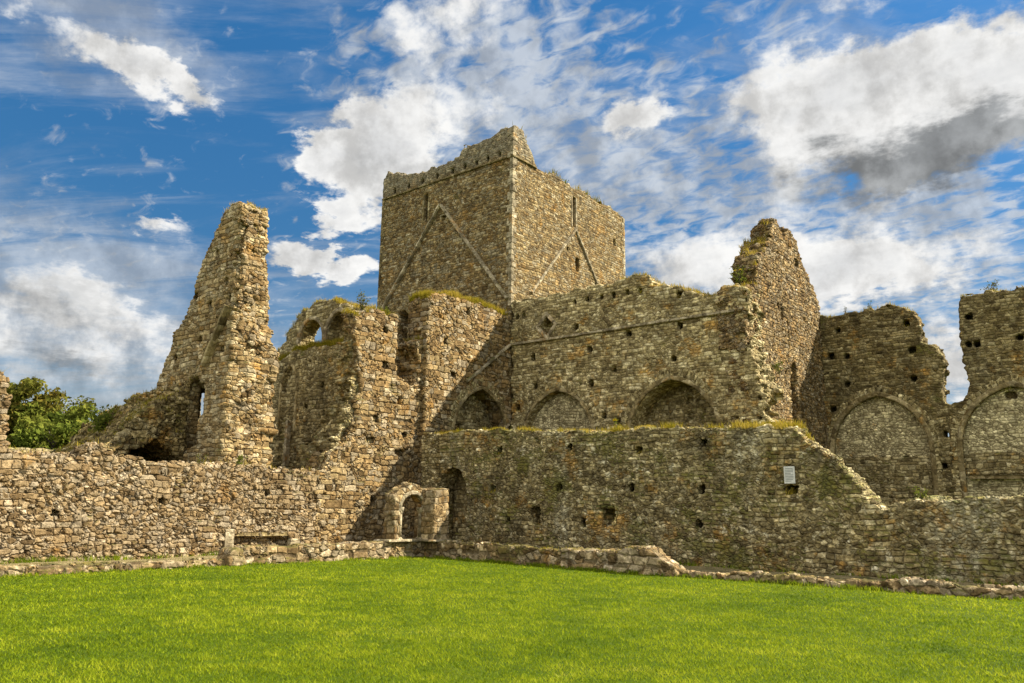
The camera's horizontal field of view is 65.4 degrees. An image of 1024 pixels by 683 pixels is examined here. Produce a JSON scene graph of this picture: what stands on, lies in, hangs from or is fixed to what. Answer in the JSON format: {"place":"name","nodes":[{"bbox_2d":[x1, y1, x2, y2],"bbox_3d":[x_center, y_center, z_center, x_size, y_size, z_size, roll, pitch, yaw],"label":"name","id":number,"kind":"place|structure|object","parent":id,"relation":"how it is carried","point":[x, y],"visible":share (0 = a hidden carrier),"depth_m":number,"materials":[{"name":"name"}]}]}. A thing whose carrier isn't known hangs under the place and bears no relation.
{"place":"outdoors","nodes":[
{"label":"outdoors","id":0,"kind":"place"},
{"bbox_2d":[0,555,217,565],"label":"path","id":1,"kind":"structure","parent":0,"point":[131,560],"depth_m":22.02,"materials":[{"name":"beige gravel"}]},
{"bbox_2d":[0,551,218,563],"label":"edge grass","id":2,"kind":"structure","parent":1,"relation":"on","point":[90,559],"depth_m":21.74,"materials":[{"name":"green plant"}]},
{"bbox_2d":[377,125,625,428],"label":"bell tower","id":3,"kind":"structure","parent":0,"point":[501,219],"depth_m":40.94,"materials":[{"name":"stone"}]},
{"bbox_2d":[422,189,429,222],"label":"window frame","id":4,"kind":"structure","parent":3,"relation":"in","point":[424,210],"depth_m":42.47,"materials":[{"name":"stone"}]},
{"bbox_2d":[505,123,620,214],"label":"wall top grass","id":5,"kind":"structure","parent":3,"relation":"on","point":[553,171],"depth_m":41.42,"materials":[{"name":"green plant"}]},
{"bbox_2d":[571,195,576,228],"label":"window frame","id":6,"kind":"structure","parent":3,"relation":"in","point":[573,213],"depth_m":42.66,"materials":[{"name":"stone"}]},
{"bbox_2d":[550,166,600,204],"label":"wall top grass","id":7,"kind":"structure","parent":3,"relation":"on","point":[586,191],"depth_m":43.82,"materials":[{"name":"green plant"}]},
{"bbox_2d":[0,556,1023,682],"bbox_3d":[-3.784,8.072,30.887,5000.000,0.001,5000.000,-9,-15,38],"label":"ground","id":8,"kind":"structure","parent":0,"point":[284,633],"depth_m":10.86,"materials":[{"name":"green plant"}]},
{"bbox_2d":[9,447,52,452],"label":"boundary wall","id":9,"kind":"structure","parent":8,"relation":"on","point":[25,449],"depth_m":33.57,"materials":[{"name":"beige stone"}]},
{"bbox_2d":[5,376,66,442],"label":"tree","id":10,"kind":"object","parent":8,"relation":"on","point":[24,390],"visible":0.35,"depth_m":61.02,"materials":[{"name":"green plant"}]},
{"bbox_2d":[6,415,86,449],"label":"tree","id":11,"kind":"object","parent":8,"relation":"on","point":[45,430],"visible":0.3,"depth_m":55.43,"materials":[{"name":"green plant"}]},
{"bbox_2d":[13,400,99,444],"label":"tree","id":12,"kind":"object","parent":8,"relation":"on","point":[79,411],"visible":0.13,"depth_m":61.14,"materials":[{"name":"green plant"}]},
{"bbox_2d":[28,390,96,420],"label":"tree","id":13,"kind":"object","parent":8,"relation":"on","point":[85,401],"visible":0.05,"depth_m":69.00,"materials":[{"name":"green plant"}]},
{"bbox_2d":[0,557,224,576],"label":"stone kerb","id":14,"kind":"structure","parent":8,"relation":"on","point":[85,566],"depth_m":18.99,"materials":[{"name":"beige stone"}]},
{"bbox_2d":[49,379,192,461],"bbox_3d":[-15.287,4.171,26.568,6.047,6.337,6.600,-9,-15,38],"label":"collapsed vault","id":15,"kind":"object","parent":8,"relation":"on","point":[148,429],"visible":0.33,"depth_m":27.43,"materials":[{"name":"brown stone"}]},
{"bbox_2d":[86,404,121,432],"bbox_3d":[-14.601,2.851,28.529,1.412,1.277,1.295,-3,-13,19],"label":"shrub","id":16,"kind":"object","parent":15,"relation":"on","point":[100,420],"visible":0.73,"depth_m":28.37,"materials":[{"name":"green plant"}]},
{"bbox_2d":[50,378,192,452],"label":"wall top grass","id":17,"kind":"structure","parent":15,"relation":"on","point":[116,405],"depth_m":28.03,"materials":[{"name":"green plant"}]},
{"bbox_2d":[0,371,317,563],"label":"cloister wall","id":18,"kind":"structure","parent":8,"relation":"on","point":[94,499],"depth_m":23.06,"materials":[{"name":"stone"}]},
{"bbox_2d":[2,371,311,470],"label":"wall top grass","id":19,"kind":"structure","parent":18,"relation":"on","point":[245,463],"depth_m":25.13,"materials":[{"name":"green plant"}]},
{"bbox_2d":[196,453,207,463],"bbox_3d":[-9.799,3.733,25.120,0.350,0.499,0.336,-9,-15,38],"label":"weed plant","id":20,"kind":"object","parent":18,"relation":"on","point":[199,460],"visible":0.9,"depth_m":25.10,"materials":[{"name":"green plant"}]},
{"bbox_2d":[236,455,246,464],"bbox_3d":[-8.896,3.931,26.077,0.497,0.494,0.272,-9,-15,38],"label":"weed plant","id":21,"kind":"object","parent":18,"relation":"on","point":[239,458],"visible":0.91,"depth_m":26.05,"materials":[{"name":"green plant"}]},
{"bbox_2d":[1,555,416,577],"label":"edge grass","id":22,"kind":"structure","parent":8,"relation":"on","point":[193,566],"depth_m":20.61,"materials":[{"name":"green plant"}]},
{"bbox_2d":[153,201,279,467],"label":"range gable","id":23,"kind":"structure","parent":8,"relation":"on","point":[224,354],"depth_m":27.64,"materials":[{"name":"stone"}]},
{"bbox_2d":[221,201,267,235],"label":"wall top grass","id":24,"kind":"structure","parent":23,"relation":"on","point":[262,208],"depth_m":28.47,"materials":[{"name":"green plant"}]},
{"bbox_2d":[269,299,365,469],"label":"transept north wall","id":25,"kind":"structure","parent":8,"relation":"on","point":[305,387],"depth_m":33.24,"materials":[{"name":"stone"}]},
{"bbox_2d":[278,337,343,361],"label":"wall top grass","id":26,"kind":"structure","parent":25,"relation":"on","point":[296,347],"depth_m":33.24,"materials":[{"name":"green plant"}]},
{"bbox_2d":[277,295,371,351],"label":"wall top grass","id":27,"kind":"structure","parent":25,"relation":"on","point":[340,300],"depth_m":33.54,"materials":[{"name":"green plant"}]},
{"bbox_2d":[216,540,425,565],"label":"dwarf wall","id":28,"kind":"structure","parent":8,"relation":"on","point":[239,555],"depth_m":23.56,"materials":[{"name":"stone"}]},
{"bbox_2d":[373,482,450,542],"bbox_3d":[-3.234,5.686,26.524,1.364,2.018,2.312,-9,-15,38],"label":"arcade fragment","id":29,"kind":"object","parent":28,"relation":"on","point":[431,523],"visible":0.94,"depth_m":26.54,"materials":[{"name":"stone"}]},
{"bbox_2d":[290,308,424,543],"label":"transept side wall","id":30,"kind":"structure","parent":8,"relation":"on","point":[359,453],"depth_m":30.25,"materials":[{"name":"beige stone"}]},
{"bbox_2d":[356,289,370,310],"bbox_3d":[-5.902,-1.556,31.410,0.647,0.905,0.636,-9,-15,38],"label":"weed plant","id":31,"kind":"object","parent":30,"relation":"on","point":[361,299],"visible":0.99,"depth_m":31.35,"materials":[{"name":"green plant"}]},
{"bbox_2d":[342,304,422,341],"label":"wall top grass","id":32,"kind":"structure","parent":30,"relation":"on","point":[354,310],"depth_m":30.98,"materials":[{"name":"green plant"}]},
{"bbox_2d":[407,293,511,486],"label":"transept west wall","id":33,"kind":"structure","parent":8,"relation":"on","point":[465,381],"depth_m":34.37,"materials":[{"name":"stone"}]},
{"bbox_2d":[407,289,507,315],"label":"wall top grass","id":34,"kind":"structure","parent":33,"relation":"on","point":[426,294],"depth_m":34.62,"materials":[{"name":"green plant"}]},
{"bbox_2d":[424,540,683,576],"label":"dwarf wall","id":35,"kind":"structure","parent":8,"relation":"on","point":[653,559],"depth_m":22.41,"materials":[{"name":"beige stone"}]},
{"bbox_2d":[435,540,640,552],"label":"wall top grass","id":36,"kind":"structure","parent":35,"relation":"on","point":[552,546],"depth_m":23.21,"materials":[{"name":"green plant"}]},
{"bbox_2d":[510,274,783,430],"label":"nave arcade wall","id":37,"kind":"structure","parent":8,"relation":"on","point":[624,351],"depth_m":32.82,"materials":[{"name":"stone"}]},
{"bbox_2d":[535,312,557,337],"bbox_3d":[1.569,-0.711,35.861,1.216,1.270,0.173,-9,-15,38],"label":"window frame","id":38,"kind":"structure","parent":37,"relation":"in","point":[549,317],"depth_m":35.81,"materials":[{"name":"stone"}]},
{"bbox_2d":[620,270,751,297],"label":"wall top grass","id":39,"kind":"structure","parent":37,"relation":"on","point":[688,288],"depth_m":32.09,"materials":[{"name":"green plant"}]},
{"bbox_2d":[420,424,1023,585],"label":"aisle wall","id":40,"kind":"structure","parent":8,"relation":"on","point":[701,496],"depth_m":23.53,"materials":[{"name":"brown stone"}]},
{"bbox_2d":[441,425,607,432],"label":"wall top grass","id":41,"kind":"structure","parent":40,"relation":"on","point":[524,428],"depth_m":28.53,"materials":[{"name":"green plant"}]},
{"bbox_2d":[434,424,804,494],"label":"wall top grass","id":42,"kind":"structure","parent":40,"relation":"on","point":[504,428],"depth_m":26.05,"materials":[{"name":"green plant"}]},
{"bbox_2d":[606,418,814,494],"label":"wall top grass","id":43,"kind":"structure","parent":40,"relation":"on","point":[780,423],"depth_m":23.29,"materials":[{"name":"green plant"}]},
{"bbox_2d":[784,466,795,483],"bbox_3d":[7.734,3.713,22.181,0.300,0.470,0.138,-9,-15,38],"label":"information plaque","id":44,"kind":"object","parent":40,"relation":"attached to","point":[789,474],"visible":1,"depth_m":22.13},
{"bbox_2d":[912,486,929,498],"bbox_3d":[10.463,3.929,20.470,0.470,0.428,0.348,-9,-15,38],"label":"weed plant","id":45,"kind":"object","parent":40,"relation":"on","point":[918,493],"visible":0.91,"depth_m":20.42,"materials":[{"name":"green plant"}]},
{"bbox_2d":[425,555,1023,601],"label":"edge grass","id":46,"kind":"structure","parent":8,"relation":"on","point":[686,576],"depth_m":19.31,"materials":[{"name":"green plant"}]},
{"bbox_2d":[715,218,829,449],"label":"nave gable wall","id":47,"kind":"structure","parent":8,"relation":"on","point":[790,307],"depth_m":33.21,"materials":[{"name":"beige stone"}]},
{"bbox_2d":[728,265,749,284],"bbox_3d":[8.944,-2.595,31.393,0.798,0.949,0.834,1,-12,1],"label":"flowering plant","id":48,"kind":"object","parent":47,"relation":"on","point":[739,280],"visible":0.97,"depth_m":31.27,"materials":[{"name":"green plant"}]},
{"bbox_2d":[739,216,775,285],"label":"wall top grass","id":49,"kind":"structure","parent":47,"relation":"on","point":[760,239],"depth_m":32.83,"materials":[{"name":"green plant"}]},
{"bbox_2d":[770,360,784,373],"bbox_3d":[10.355,0.997,31.157,0.587,0.530,0.430,2,-12,-8],"label":"weed plant","id":50,"kind":"object","parent":47,"relation":"attached to","point":[777,369],"visible":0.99,"depth_m":31.13,"materials":[{"name":"green plant"}]},
{"bbox_2d":[678,568,1023,599],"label":"stone kerb","id":51,"kind":"structure","parent":8,"relation":"on","point":[928,586],"depth_m":16.88,"materials":[{"name":"beige stone"}]},
{"bbox_2d":[819,286,1023,507],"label":"nave wall","id":52,"kind":"structure","parent":8,"relation":"on","point":[894,417],"depth_m":33.31,"materials":[{"name":"stone"}]},
{"bbox_2d":[820,285,1022,326],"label":"wall top grass","id":53,"kind":"structure","parent":52,"relation":"on","point":[909,308],"depth_m":34.78,"materials":[{"name":"green plant"}]},
{"bbox_2d":[980,279,998,290],"bbox_3d":[19.774,-2.207,32.940,0.760,0.724,0.576,-9,-15,38],"label":"weed plant","id":54,"kind":"object","parent":52,"relation":"on","point":[993,284],"visible":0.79,"depth_m":32.88,"materials":[{"name":"green plant"}]},
{"bbox_2d":[0,0,1023,436],"label":"sky","id":55,"kind":"structure","parent":0,"point":[886,136],"materials":[{"name":"blue"}]},
{"bbox_2d":[683,565,1004,585],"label":"path","id":56,"kind":"structure","parent":0,"point":[718,569],"depth_m":21.11,"materials":[{"name":"beige gravel"}]},
{"bbox_2d":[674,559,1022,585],"bbox_3d":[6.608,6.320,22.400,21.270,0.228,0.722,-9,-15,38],"label":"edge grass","id":57,"kind":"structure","parent":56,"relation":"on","point":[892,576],"depth_m":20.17,"materials":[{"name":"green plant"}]}
]}

